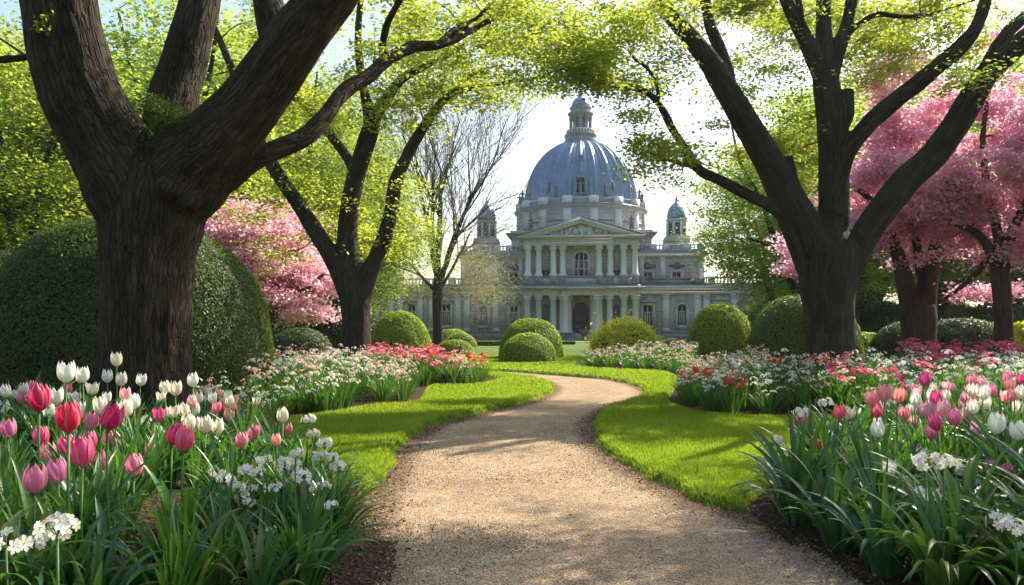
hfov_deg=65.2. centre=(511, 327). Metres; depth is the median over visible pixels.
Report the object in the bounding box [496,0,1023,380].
forked tree
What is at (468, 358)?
flowering plant
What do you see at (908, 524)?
strap leaf plant
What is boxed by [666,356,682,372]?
flowering plant
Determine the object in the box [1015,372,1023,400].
tulip
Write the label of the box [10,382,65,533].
tulip
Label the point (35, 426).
strap leaf plant
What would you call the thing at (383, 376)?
flowering plant
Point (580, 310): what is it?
door
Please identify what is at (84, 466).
strap leaf plant
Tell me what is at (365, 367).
flowering plant
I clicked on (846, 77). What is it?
oak tree
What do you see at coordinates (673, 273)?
window
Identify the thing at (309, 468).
strap leaf plant
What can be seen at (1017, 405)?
tulip
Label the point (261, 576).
strap leaf plant
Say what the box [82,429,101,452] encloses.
tulip
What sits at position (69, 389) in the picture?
tulip
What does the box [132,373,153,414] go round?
tulip
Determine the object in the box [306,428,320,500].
white cluster flower
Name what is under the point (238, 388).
flowering plant
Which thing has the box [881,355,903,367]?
flowering plant
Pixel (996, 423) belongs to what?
tulip
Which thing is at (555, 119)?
sky
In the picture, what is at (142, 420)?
tulip
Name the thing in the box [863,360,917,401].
flowering plant
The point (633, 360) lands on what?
flowering plant
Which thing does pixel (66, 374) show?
tulip
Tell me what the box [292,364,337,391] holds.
flowering plant
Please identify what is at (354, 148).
oak tree
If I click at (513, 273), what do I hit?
window
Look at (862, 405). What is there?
flowering plant
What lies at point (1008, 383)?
tulip
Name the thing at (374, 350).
flowering plant
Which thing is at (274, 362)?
flowering plant
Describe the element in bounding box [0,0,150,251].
maple tree
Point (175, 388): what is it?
tulip
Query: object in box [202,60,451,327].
maple tree
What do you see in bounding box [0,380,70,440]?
strap leaf plant
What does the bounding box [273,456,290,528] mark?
white cluster flower
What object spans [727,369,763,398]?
flowering plant
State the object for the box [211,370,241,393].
flowering plant
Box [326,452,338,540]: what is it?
white cluster flower
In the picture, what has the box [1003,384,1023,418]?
tulip
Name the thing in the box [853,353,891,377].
flowering plant
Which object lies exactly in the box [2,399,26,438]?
strap leaf plant
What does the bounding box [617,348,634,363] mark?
flowering plant
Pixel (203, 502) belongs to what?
strap leaf plant
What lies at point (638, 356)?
flowering plant
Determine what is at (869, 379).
flowering plant
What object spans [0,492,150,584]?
strap leaf plant
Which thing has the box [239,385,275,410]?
flowering plant
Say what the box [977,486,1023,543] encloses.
strap leaf plant
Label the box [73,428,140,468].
strap leaf plant
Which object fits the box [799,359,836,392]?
flowering plant
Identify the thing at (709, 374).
flowering plant
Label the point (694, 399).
flowering plant
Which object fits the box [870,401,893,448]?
tulip
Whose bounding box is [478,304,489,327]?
window
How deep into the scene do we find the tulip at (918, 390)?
7.16 m
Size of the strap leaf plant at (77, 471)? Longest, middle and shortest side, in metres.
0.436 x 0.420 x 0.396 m
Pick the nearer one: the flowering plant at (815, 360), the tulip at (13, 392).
the tulip at (13, 392)
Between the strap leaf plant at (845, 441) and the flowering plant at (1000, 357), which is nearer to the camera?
the strap leaf plant at (845, 441)
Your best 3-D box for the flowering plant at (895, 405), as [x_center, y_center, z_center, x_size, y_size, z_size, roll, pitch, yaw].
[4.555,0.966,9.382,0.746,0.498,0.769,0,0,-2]
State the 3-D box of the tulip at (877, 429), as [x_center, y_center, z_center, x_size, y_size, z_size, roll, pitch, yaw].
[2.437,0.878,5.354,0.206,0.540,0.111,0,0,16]
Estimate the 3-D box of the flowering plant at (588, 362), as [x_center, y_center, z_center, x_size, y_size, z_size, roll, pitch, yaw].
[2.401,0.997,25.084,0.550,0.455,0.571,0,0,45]
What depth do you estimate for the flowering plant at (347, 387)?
12.59 m
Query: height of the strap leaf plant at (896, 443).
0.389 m
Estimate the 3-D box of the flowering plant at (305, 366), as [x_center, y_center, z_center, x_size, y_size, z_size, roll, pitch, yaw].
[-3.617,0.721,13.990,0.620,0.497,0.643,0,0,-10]
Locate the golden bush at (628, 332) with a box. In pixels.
[584,307,676,356]
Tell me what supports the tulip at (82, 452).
on the flower bed soil at (338, 577)
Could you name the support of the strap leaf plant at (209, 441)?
on the flower bed soil at (338, 577)
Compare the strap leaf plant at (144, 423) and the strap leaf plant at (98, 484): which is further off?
the strap leaf plant at (144, 423)
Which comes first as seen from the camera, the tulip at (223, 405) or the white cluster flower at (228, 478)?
the white cluster flower at (228, 478)
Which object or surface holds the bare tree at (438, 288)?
on the lawn at (578, 349)
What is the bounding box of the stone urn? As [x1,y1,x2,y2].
[579,329,588,339]
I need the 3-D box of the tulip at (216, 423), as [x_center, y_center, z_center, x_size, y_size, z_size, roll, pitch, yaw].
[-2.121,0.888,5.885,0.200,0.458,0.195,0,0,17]
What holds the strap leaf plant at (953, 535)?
on the flower bed soil at (773, 518)
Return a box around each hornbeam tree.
[0,0,348,267]
[662,79,947,311]
[671,155,878,323]
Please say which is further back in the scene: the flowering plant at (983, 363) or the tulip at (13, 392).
the flowering plant at (983, 363)
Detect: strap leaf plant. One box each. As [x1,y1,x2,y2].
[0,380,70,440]
[0,382,69,452]
[0,400,27,441]
[0,431,36,479]
[0,436,43,492]
[0,436,60,516]
[0,464,53,545]
[0,471,61,534]
[0,483,41,544]
[0,484,104,584]
[0,487,40,549]
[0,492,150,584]
[0,500,50,584]
[0,512,182,584]
[1,367,61,412]
[1,418,54,453]
[1,428,35,463]
[1,458,13,497]
[2,378,90,405]
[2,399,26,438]
[4,445,197,538]
[8,549,121,584]
[12,467,150,547]
[15,398,61,451]
[17,463,142,552]
[21,497,110,566]
[24,415,57,455]
[27,400,120,435]
[32,420,113,469]
[34,429,109,490]
[42,387,128,445]
[42,439,105,477]
[51,422,102,459]
[72,495,264,584]
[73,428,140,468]
[77,476,151,556]
[79,438,153,526]
[91,396,166,448]
[92,424,166,497]
[103,429,162,490]
[103,534,188,584]
[105,412,209,493]
[108,431,165,495]
[108,438,160,487]
[113,400,178,442]
[118,518,219,584]
[123,421,175,476]
[129,394,177,418]
[132,395,204,420]
[138,465,287,568]
[139,494,239,584]
[141,423,177,455]
[141,474,247,542]
[142,424,198,488]
[146,433,196,483]
[148,409,199,428]
[169,447,292,529]
[172,418,260,478]
[174,394,231,421]
[175,432,227,486]
[176,451,288,530]
[178,430,247,456]
[181,511,257,584]
[182,511,338,584]
[183,449,280,510]
[185,431,285,512]
[185,468,242,506]
[188,501,250,573]
[189,445,247,486]
[199,415,269,438]
[202,429,290,465]
[204,387,278,442]
[205,445,308,500]
[215,498,307,572]
[219,414,329,456]
[224,478,389,584]
[230,466,339,543]
[232,446,372,532]
[234,409,323,447]
[236,409,287,440]
[236,416,325,469]
[250,453,277,483]
[251,463,358,555]
[254,441,326,479]
[257,435,294,468]
[260,470,364,516]
[264,448,303,500]
[266,462,367,513]
[276,440,373,488]
[279,417,365,477]
[287,449,396,515]
[307,466,402,546]
[728,406,845,527]
[735,436,849,510]
[759,405,852,452]
[759,454,872,526]
[761,399,861,472]
[761,410,908,480]
[761,445,930,552]
[787,420,874,463]
[794,417,859,464]
[795,384,906,443]
[795,449,984,578]
[806,456,945,548]
[811,403,902,430]
[823,408,961,507]
[831,434,898,471]
[840,435,852,457]
[841,400,900,423]
[842,414,875,445]
[843,426,925,456]
[849,474,1023,584]
[857,471,1023,584]
[862,434,1023,540]
[863,413,892,439]
[867,431,934,490]
[869,412,900,426]
[879,400,899,424]
[882,436,916,487]
[885,420,906,440]
[886,407,951,451]
[889,411,911,442]
[889,475,911,508]
[892,435,944,480]
[898,438,963,490]
[909,423,971,454]
[911,503,961,531]
[916,499,1023,584]
[923,491,1023,584]
[925,425,973,476]
[927,394,996,433]
[927,466,1023,513]
[928,406,1023,507]
[936,472,1023,558]
[941,427,997,488]
[944,403,991,463]
[944,425,959,447]
[945,404,990,439]
[945,404,1023,446]
[945,468,1023,572]
[947,389,981,413]
[947,529,1023,584]
[952,383,998,414]
[953,400,1023,474]
[959,399,1005,417]
[964,433,992,474]
[965,457,1023,525]
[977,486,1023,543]
[979,429,1023,503]
[983,410,1023,452]
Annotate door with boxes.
[573,302,588,332]
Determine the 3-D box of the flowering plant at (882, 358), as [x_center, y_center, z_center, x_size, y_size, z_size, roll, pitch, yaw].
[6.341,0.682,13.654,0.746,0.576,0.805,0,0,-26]
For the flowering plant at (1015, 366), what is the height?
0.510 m
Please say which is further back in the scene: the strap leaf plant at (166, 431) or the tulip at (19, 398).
the tulip at (19, 398)
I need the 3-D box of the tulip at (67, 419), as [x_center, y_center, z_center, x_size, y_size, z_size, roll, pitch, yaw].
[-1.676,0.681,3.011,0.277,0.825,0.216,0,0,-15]
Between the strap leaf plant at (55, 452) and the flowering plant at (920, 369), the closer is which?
the strap leaf plant at (55, 452)
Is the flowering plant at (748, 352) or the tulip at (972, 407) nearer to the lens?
the tulip at (972, 407)
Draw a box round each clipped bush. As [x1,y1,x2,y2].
[273,327,335,360]
[371,309,432,357]
[431,329,468,343]
[436,339,473,353]
[444,332,477,346]
[498,317,563,357]
[498,332,556,361]
[664,338,683,345]
[686,301,751,358]
[743,294,865,363]
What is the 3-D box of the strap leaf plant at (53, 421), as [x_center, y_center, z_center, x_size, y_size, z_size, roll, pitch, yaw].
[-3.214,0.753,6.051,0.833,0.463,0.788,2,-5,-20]
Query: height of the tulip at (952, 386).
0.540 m
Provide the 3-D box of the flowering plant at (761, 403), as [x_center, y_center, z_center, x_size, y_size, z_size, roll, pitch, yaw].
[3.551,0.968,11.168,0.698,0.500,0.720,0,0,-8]
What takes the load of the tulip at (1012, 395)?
on the flower bed soil at (773, 518)
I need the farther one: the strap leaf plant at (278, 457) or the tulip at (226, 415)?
the tulip at (226, 415)
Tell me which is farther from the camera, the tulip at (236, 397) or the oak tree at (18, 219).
the oak tree at (18, 219)
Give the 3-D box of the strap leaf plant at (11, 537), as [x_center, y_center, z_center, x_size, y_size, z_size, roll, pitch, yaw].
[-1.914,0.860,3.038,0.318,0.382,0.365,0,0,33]
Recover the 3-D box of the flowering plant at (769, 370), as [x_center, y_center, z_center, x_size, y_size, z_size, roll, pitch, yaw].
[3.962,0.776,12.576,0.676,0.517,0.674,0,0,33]
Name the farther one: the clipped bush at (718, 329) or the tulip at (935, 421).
the clipped bush at (718, 329)
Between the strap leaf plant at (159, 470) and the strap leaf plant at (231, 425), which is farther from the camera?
the strap leaf plant at (231, 425)
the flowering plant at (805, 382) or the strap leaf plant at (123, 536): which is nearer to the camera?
the strap leaf plant at (123, 536)
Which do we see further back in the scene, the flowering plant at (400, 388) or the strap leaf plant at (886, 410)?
the flowering plant at (400, 388)
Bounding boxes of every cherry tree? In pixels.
[204,192,341,333]
[759,43,1017,360]
[869,18,1023,356]
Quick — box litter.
[218,398,996,584]
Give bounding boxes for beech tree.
[0,52,59,243]
[199,94,332,227]
[745,54,991,302]
[961,73,1023,281]
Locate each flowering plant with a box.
[194,377,232,405]
[199,387,223,417]
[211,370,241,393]
[211,384,242,399]
[219,386,250,410]
[219,390,251,415]
[231,366,283,409]
[232,358,275,392]
[236,362,283,403]
[236,389,267,418]
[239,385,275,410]
[243,374,271,400]
[243,391,286,424]
[255,358,309,402]
[258,384,301,419]
[260,352,284,389]
[263,362,298,395]
[271,387,301,411]
[272,371,322,411]
[273,360,309,388]
[275,350,305,374]
[276,344,303,366]
[277,355,303,369]
[281,354,313,383]
[290,343,315,362]
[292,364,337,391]
[293,364,332,396]
[294,355,318,378]
[297,380,328,412]
[299,348,318,362]
[299,365,331,385]
[300,354,333,379]
[301,351,324,370]
[301,371,346,411]
[307,343,331,360]
[311,352,347,380]
[318,359,349,388]
[319,347,348,360]
[319,353,343,369]
[320,372,362,409]
[321,350,341,372]
[328,343,351,361]
[328,373,364,402]
[332,348,364,377]
[333,357,364,382]
[334,364,373,399]
[337,360,363,387]
[340,357,377,393]
[342,356,377,386]
[343,344,376,362]
[346,350,370,363]
[349,352,374,371]
[354,357,378,374]
[359,342,383,368]
[361,360,383,381]
[361,363,393,389]
[363,362,404,394]
[366,367,404,402]
[367,347,388,368]
[368,365,397,385]
[369,342,390,359]
[369,347,390,361]
[370,355,392,372]
[375,356,406,379]
[379,348,404,368]
[380,350,398,369]
[382,363,414,390]
[386,355,411,374]
[388,343,407,361]
[390,345,409,362]
[391,359,430,392]
[391,367,418,399]
[392,368,420,397]
[395,365,416,381]
[396,351,423,375]
[397,361,423,385]
[405,345,424,357]
[405,348,425,371]
[409,348,441,373]
[410,348,426,365]
[410,350,441,385]
[415,355,446,382]
[419,345,444,368]
[421,343,440,360]
[433,355,453,381]
[434,346,451,370]
[435,355,453,378]
[441,349,456,372]
[441,357,469,383]
[448,355,467,369]
[448,356,469,380]
[452,353,470,367]
[456,350,482,370]
[457,353,480,381]
[459,361,485,383]
[467,352,493,375]
[470,355,491,380]
[581,352,595,366]
[583,349,600,363]
[588,352,603,366]
[590,348,601,359]
[599,345,616,364]
[600,347,614,363]
[602,352,616,367]
[607,348,620,365]
[613,343,625,360]
[616,347,635,365]
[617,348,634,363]
[620,357,635,368]
[629,347,650,365]
[631,351,645,368]
[634,340,648,353]
[636,352,651,369]
[638,341,653,357]
[638,347,651,361]
[642,348,662,366]
[646,343,664,359]
[650,348,671,368]
[652,356,669,370]
[653,341,670,359]
[664,347,680,362]
[664,353,683,367]
[665,340,679,358]
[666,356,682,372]
[669,370,705,400]
[671,364,704,387]
[672,340,694,357]
[672,349,691,363]
[672,367,701,403]
[674,341,685,358]
[677,374,711,405]
[678,361,701,377]
[679,345,697,357]
[679,347,698,364]
[679,354,699,374]
[681,342,700,359]
[684,357,704,373]
[686,366,713,397]
[691,355,718,369]
[693,365,719,382]
[693,376,727,409]
[697,373,729,406]
[700,360,725,379]
[700,369,727,394]
[701,367,722,387]
[704,352,720,365]
[706,370,730,394]
[711,372,750,413]
[713,351,732,365]
[717,356,747,374]
[717,364,758,390]
[718,357,746,377]
[720,371,754,398]
[723,365,744,380]
[723,371,772,408]
[725,358,754,377]
[726,350,754,367]
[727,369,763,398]
[728,350,752,363]
[731,363,774,393]
[736,356,772,378]
[738,348,757,366]
[741,345,757,361]
[743,379,789,414]
[745,349,774,377]
[746,354,772,369]
[747,353,770,365]
[748,361,781,392]
[751,344,768,359]
[751,372,787,405]
[756,367,789,398]
[758,351,791,375]
[760,356,790,386]
[762,348,796,370]
[775,366,815,408]
[776,362,811,390]
[779,354,809,379]
[782,375,834,414]
[784,355,811,377]
[785,368,821,397]
[790,353,826,381]
[794,352,827,374]
[798,354,830,374]
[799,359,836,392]
[808,361,852,388]
[809,360,857,410]
[809,361,845,397]
[810,349,862,374]
[812,370,850,396]
[814,354,861,389]
[815,376,862,409]
[818,364,867,397]
[821,351,861,377]
[838,363,884,404]
[840,356,875,389]
[849,357,895,388]
[851,387,879,409]
[853,347,897,377]
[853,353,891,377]
[860,364,910,406]
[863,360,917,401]
[864,351,898,373]
[864,359,898,383]
[865,400,899,411]
[880,392,922,416]
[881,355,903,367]
[883,362,918,387]
[887,337,923,365]
[889,341,925,368]
[890,360,931,387]
[891,370,925,403]
[895,350,935,378]
[900,379,939,405]
[903,346,937,364]
[904,356,943,383]
[904,378,942,401]
[906,359,941,387]
[912,352,935,378]
[913,341,943,357]
[916,365,951,390]
[918,343,949,361]
[918,344,951,365]
[924,341,961,362]
[924,351,950,382]
[931,351,964,382]
[932,349,978,381]
[933,364,969,386]
[936,343,969,368]
[937,350,978,376]
[937,367,977,396]
[940,355,990,392]
[944,339,972,359]
[948,368,997,397]
[954,357,1001,401]
[955,343,991,365]
[958,349,991,370]
[962,359,992,376]
[963,351,992,363]
[965,352,1009,382]
[968,342,991,359]
[968,353,998,375]
[974,339,1008,364]
[979,347,1011,370]
[980,351,1003,378]
[980,357,1020,388]
[984,368,1010,403]
[987,341,1021,360]
[989,356,1022,375]
[991,352,1023,371]
[991,359,1023,374]
[994,362,1023,391]
[997,338,1023,359]
[1000,345,1022,357]
[1001,344,1023,362]
[1004,347,1023,365]
[1004,355,1023,369]
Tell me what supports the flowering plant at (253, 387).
on the flower bed soil at (338, 577)
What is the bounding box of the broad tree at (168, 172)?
[0,0,606,420]
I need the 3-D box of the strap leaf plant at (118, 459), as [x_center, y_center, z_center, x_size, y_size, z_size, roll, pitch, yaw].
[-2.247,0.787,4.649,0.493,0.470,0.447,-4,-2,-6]
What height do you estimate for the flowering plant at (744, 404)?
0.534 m
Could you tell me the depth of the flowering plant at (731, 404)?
11.29 m
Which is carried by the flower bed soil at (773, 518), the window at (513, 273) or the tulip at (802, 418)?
the tulip at (802, 418)
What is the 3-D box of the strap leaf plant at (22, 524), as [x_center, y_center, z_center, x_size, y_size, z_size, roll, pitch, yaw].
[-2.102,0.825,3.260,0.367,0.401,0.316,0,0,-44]
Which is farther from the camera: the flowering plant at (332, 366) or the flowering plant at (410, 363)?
the flowering plant at (410, 363)
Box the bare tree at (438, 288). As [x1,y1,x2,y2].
[307,27,563,346]
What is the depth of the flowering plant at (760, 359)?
14.03 m
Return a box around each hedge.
[0,211,277,400]
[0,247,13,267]
[476,340,499,345]
[562,341,575,344]
[865,322,900,361]
[937,317,993,358]
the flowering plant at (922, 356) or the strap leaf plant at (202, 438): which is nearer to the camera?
the strap leaf plant at (202, 438)
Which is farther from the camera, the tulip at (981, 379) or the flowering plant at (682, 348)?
the flowering plant at (682, 348)
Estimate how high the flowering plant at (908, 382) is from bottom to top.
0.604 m
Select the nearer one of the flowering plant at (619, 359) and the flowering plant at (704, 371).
the flowering plant at (704, 371)
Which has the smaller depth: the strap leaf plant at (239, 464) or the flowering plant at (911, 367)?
the strap leaf plant at (239, 464)
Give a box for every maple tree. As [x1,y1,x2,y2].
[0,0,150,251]
[0,68,87,250]
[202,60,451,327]
[263,141,467,320]
[737,121,992,327]
[853,103,1023,319]
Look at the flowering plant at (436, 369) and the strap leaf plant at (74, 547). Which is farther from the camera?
the flowering plant at (436, 369)
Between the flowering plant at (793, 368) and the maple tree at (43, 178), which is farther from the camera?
the maple tree at (43, 178)
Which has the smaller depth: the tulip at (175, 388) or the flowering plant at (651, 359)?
the tulip at (175, 388)
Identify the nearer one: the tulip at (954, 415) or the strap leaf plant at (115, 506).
the strap leaf plant at (115, 506)
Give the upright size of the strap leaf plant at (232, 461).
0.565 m
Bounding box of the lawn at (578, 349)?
[281,339,825,511]
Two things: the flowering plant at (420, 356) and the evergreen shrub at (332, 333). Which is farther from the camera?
the evergreen shrub at (332, 333)
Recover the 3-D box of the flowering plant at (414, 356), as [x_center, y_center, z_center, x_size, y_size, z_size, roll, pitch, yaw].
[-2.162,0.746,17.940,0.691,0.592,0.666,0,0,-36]
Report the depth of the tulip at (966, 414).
6.16 m
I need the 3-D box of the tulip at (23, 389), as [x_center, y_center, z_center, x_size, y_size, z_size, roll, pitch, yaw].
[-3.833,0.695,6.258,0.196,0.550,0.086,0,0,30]
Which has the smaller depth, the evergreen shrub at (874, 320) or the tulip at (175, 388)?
the tulip at (175, 388)
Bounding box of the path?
[356,372,861,584]
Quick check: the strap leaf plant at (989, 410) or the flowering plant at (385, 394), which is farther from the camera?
the flowering plant at (385, 394)
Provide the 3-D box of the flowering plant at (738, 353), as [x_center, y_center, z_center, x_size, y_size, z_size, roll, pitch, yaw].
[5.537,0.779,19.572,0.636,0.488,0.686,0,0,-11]
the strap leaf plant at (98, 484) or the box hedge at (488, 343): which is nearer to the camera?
the strap leaf plant at (98, 484)
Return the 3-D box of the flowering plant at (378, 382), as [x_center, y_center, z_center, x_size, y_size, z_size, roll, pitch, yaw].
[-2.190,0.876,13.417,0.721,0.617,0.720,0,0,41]
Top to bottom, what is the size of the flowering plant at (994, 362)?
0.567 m
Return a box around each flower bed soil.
[0,370,493,584]
[584,358,1016,584]
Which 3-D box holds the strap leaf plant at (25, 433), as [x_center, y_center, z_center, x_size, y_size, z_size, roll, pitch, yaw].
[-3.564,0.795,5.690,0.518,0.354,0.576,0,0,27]
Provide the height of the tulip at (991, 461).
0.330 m
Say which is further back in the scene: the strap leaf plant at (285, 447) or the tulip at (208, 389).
the tulip at (208, 389)
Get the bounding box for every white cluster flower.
[0,527,32,584]
[30,528,61,577]
[32,511,80,584]
[208,468,225,490]
[217,473,235,488]
[228,481,246,518]
[233,491,249,511]
[238,462,264,546]
[242,497,255,542]
[243,479,265,549]
[254,453,272,513]
[268,481,282,558]
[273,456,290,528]
[278,458,302,530]
[289,448,304,530]
[290,468,311,512]
[299,480,314,492]
[301,413,316,466]
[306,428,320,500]
[312,449,329,517]
[316,437,332,481]
[316,481,331,535]
[324,499,338,583]
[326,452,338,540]
[329,460,345,538]
[791,407,808,428]
[817,397,833,422]
[910,452,940,584]
[914,486,942,502]
[929,452,961,584]
[954,463,977,485]
[975,477,981,486]
[982,510,1013,584]
[999,516,1023,584]
[1011,541,1023,550]
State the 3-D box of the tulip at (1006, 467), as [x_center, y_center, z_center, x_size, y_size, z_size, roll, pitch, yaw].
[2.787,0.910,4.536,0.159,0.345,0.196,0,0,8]
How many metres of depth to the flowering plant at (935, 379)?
10.13 m
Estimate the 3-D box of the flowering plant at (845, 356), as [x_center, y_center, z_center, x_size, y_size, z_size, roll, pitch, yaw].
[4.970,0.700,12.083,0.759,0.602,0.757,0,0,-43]
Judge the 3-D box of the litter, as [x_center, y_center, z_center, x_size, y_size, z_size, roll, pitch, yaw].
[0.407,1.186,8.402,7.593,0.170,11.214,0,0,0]
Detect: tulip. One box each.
[0,384,10,444]
[0,400,11,421]
[0,418,21,458]
[9,381,28,437]
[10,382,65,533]
[10,389,17,417]
[16,391,30,428]
[22,462,55,557]
[24,380,35,412]
[32,425,49,470]
[33,442,59,491]
[35,399,109,584]
[36,411,54,455]
[41,457,72,510]
[43,403,54,426]
[48,387,64,455]
[49,360,87,458]
[58,433,75,472]
[62,434,105,584]
[63,383,72,401]
[67,391,81,433]
[75,374,80,401]
[76,366,89,420]
[78,382,99,409]
[78,401,85,417]
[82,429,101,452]
[83,402,137,584]
[84,411,100,441]
[84,450,117,477]
[93,396,106,450]
[102,369,112,407]
[102,391,111,402]
[102,431,117,466]
[110,352,121,407]
[113,399,146,454]
[113,453,149,533]
[115,371,131,419]
[117,387,132,435]
[122,393,145,438]
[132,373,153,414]
[139,421,193,522]
[141,415,151,429]
[142,391,171,429]
[151,380,169,428]
[152,407,165,455]
[159,380,181,431]
[166,404,178,451]
[174,424,208,539]
[178,402,188,452]
[181,413,202,483]
[187,371,197,437]
[187,395,196,413]
[189,402,200,416]
[193,416,207,438]
[194,391,202,417]
[199,414,213,487]
[204,386,211,412]
[206,418,227,459]
[208,392,216,438]
[208,401,225,440]
[214,388,225,422]
[220,401,226,433]
[224,391,232,422]
[224,407,234,431]
[225,395,235,436]
[230,394,238,431]
[230,400,237,432]
[235,431,255,464]
[243,423,259,451]
[252,396,271,435]
[271,433,280,462]
[277,407,288,449]
[284,422,292,444]
[774,433,783,452]
[784,414,804,447]
[810,435,820,451]
[833,404,845,465]
[844,406,865,448]
[858,388,887,451]
[860,419,890,459]
[865,383,904,460]
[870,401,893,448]
[877,459,898,493]
[885,386,906,456]
[893,404,919,453]
[908,371,930,445]
[908,386,922,428]
[908,403,922,436]
[908,414,918,430]
[908,447,932,484]
[909,383,922,418]
[909,392,920,450]
[914,399,937,448]
[916,400,927,425]
[919,412,948,488]
[920,404,929,444]
[924,424,936,462]
[926,388,943,421]
[926,389,954,453]
[929,382,937,389]
[932,397,962,469]
[934,407,973,482]
[940,380,954,407]
[942,389,951,408]
[949,382,955,401]
[954,373,976,409]
[960,391,969,406]
[961,405,971,419]
[962,396,978,419]
[966,398,986,451]
[967,382,978,398]
[968,419,981,455]
[974,385,990,418]
[975,397,991,417]
[976,383,998,416]
[977,374,1001,417]
[978,459,1001,484]
[980,384,996,417]
[980,411,1022,509]
[990,370,1023,407]
[994,419,1023,498]
[999,462,1019,506]
[1000,389,1015,416]
[1000,392,1022,420]
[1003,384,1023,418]
[1004,377,1014,416]
[1007,386,1019,418]
[1007,387,1017,421]
[1012,400,1023,414]
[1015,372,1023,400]
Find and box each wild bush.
[273,306,301,335]
[742,293,784,326]
[892,300,977,317]
[970,293,1023,322]
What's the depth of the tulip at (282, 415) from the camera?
6.16 m
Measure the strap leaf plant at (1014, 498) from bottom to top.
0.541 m
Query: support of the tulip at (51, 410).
on the flower bed soil at (338, 577)
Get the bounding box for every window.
[405,300,417,315]
[442,300,452,327]
[471,271,482,278]
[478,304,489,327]
[506,301,520,326]
[508,271,518,278]
[572,250,589,275]
[640,301,655,327]
[644,270,654,277]
[670,270,682,277]
[675,302,688,327]
[711,299,727,303]
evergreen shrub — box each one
[294,300,377,350]
[860,298,900,332]
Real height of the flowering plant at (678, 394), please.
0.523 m
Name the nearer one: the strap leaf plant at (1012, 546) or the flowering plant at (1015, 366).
the strap leaf plant at (1012, 546)
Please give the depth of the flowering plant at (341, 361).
13.94 m
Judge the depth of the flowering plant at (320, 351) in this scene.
18.34 m
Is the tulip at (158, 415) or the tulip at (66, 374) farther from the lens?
the tulip at (158, 415)
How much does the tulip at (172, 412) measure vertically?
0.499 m
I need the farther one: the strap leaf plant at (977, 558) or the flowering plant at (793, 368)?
the flowering plant at (793, 368)
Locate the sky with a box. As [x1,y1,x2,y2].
[0,0,1023,313]
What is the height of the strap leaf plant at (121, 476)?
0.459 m
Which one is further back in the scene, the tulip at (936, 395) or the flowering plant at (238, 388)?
the flowering plant at (238, 388)
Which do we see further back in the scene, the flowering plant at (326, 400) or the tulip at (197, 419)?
the flowering plant at (326, 400)
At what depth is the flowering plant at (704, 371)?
13.55 m
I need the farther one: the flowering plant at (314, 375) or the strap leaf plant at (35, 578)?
the flowering plant at (314, 375)
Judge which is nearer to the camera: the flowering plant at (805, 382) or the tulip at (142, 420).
the tulip at (142, 420)
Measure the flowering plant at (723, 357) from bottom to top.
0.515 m
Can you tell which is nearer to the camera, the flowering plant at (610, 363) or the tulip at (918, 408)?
the tulip at (918, 408)
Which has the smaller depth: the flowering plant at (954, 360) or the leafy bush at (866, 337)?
the flowering plant at (954, 360)
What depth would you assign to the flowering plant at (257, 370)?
11.84 m
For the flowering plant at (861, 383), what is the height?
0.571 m
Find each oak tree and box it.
[0,50,80,251]
[275,53,428,302]
[315,171,404,314]
[728,28,995,302]
[940,22,1023,302]
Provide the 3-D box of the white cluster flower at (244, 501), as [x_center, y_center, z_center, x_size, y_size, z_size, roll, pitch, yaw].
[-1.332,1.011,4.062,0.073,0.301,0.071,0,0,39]
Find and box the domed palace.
[372,88,786,339]
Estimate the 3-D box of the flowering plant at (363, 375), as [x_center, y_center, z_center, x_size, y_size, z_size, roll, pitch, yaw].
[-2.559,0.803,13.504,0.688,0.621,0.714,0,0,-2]
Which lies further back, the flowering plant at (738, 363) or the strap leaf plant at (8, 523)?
the flowering plant at (738, 363)
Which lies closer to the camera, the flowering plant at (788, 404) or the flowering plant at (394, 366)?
the flowering plant at (788, 404)
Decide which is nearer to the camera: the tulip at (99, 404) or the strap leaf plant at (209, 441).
the tulip at (99, 404)
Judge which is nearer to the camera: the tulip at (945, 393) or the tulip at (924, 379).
the tulip at (924, 379)
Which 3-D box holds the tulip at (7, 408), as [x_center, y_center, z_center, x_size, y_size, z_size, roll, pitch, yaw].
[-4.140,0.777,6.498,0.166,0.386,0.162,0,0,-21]
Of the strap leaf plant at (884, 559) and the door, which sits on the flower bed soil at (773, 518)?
the strap leaf plant at (884, 559)
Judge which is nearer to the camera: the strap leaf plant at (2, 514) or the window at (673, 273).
the strap leaf plant at (2, 514)
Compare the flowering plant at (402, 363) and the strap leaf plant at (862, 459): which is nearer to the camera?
the strap leaf plant at (862, 459)
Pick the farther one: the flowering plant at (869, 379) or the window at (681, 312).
the window at (681, 312)
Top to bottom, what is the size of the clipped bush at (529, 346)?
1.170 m
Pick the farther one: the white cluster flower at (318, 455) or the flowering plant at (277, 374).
the flowering plant at (277, 374)
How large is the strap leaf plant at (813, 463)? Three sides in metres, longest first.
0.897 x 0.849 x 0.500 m
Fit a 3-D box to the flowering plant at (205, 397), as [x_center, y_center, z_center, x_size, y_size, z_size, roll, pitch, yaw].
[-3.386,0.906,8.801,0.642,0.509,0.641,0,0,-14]
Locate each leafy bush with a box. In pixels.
[861,331,875,358]
[1014,321,1023,355]
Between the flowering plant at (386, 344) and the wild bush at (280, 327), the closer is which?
the flowering plant at (386, 344)
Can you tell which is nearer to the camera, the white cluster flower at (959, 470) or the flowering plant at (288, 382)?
the white cluster flower at (959, 470)
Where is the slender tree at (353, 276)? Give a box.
[199,0,628,360]
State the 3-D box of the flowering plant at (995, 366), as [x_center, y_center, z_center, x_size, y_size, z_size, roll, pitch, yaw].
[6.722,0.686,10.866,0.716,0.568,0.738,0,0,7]
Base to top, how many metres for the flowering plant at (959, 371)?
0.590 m
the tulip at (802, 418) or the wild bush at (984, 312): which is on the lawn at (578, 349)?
the wild bush at (984, 312)

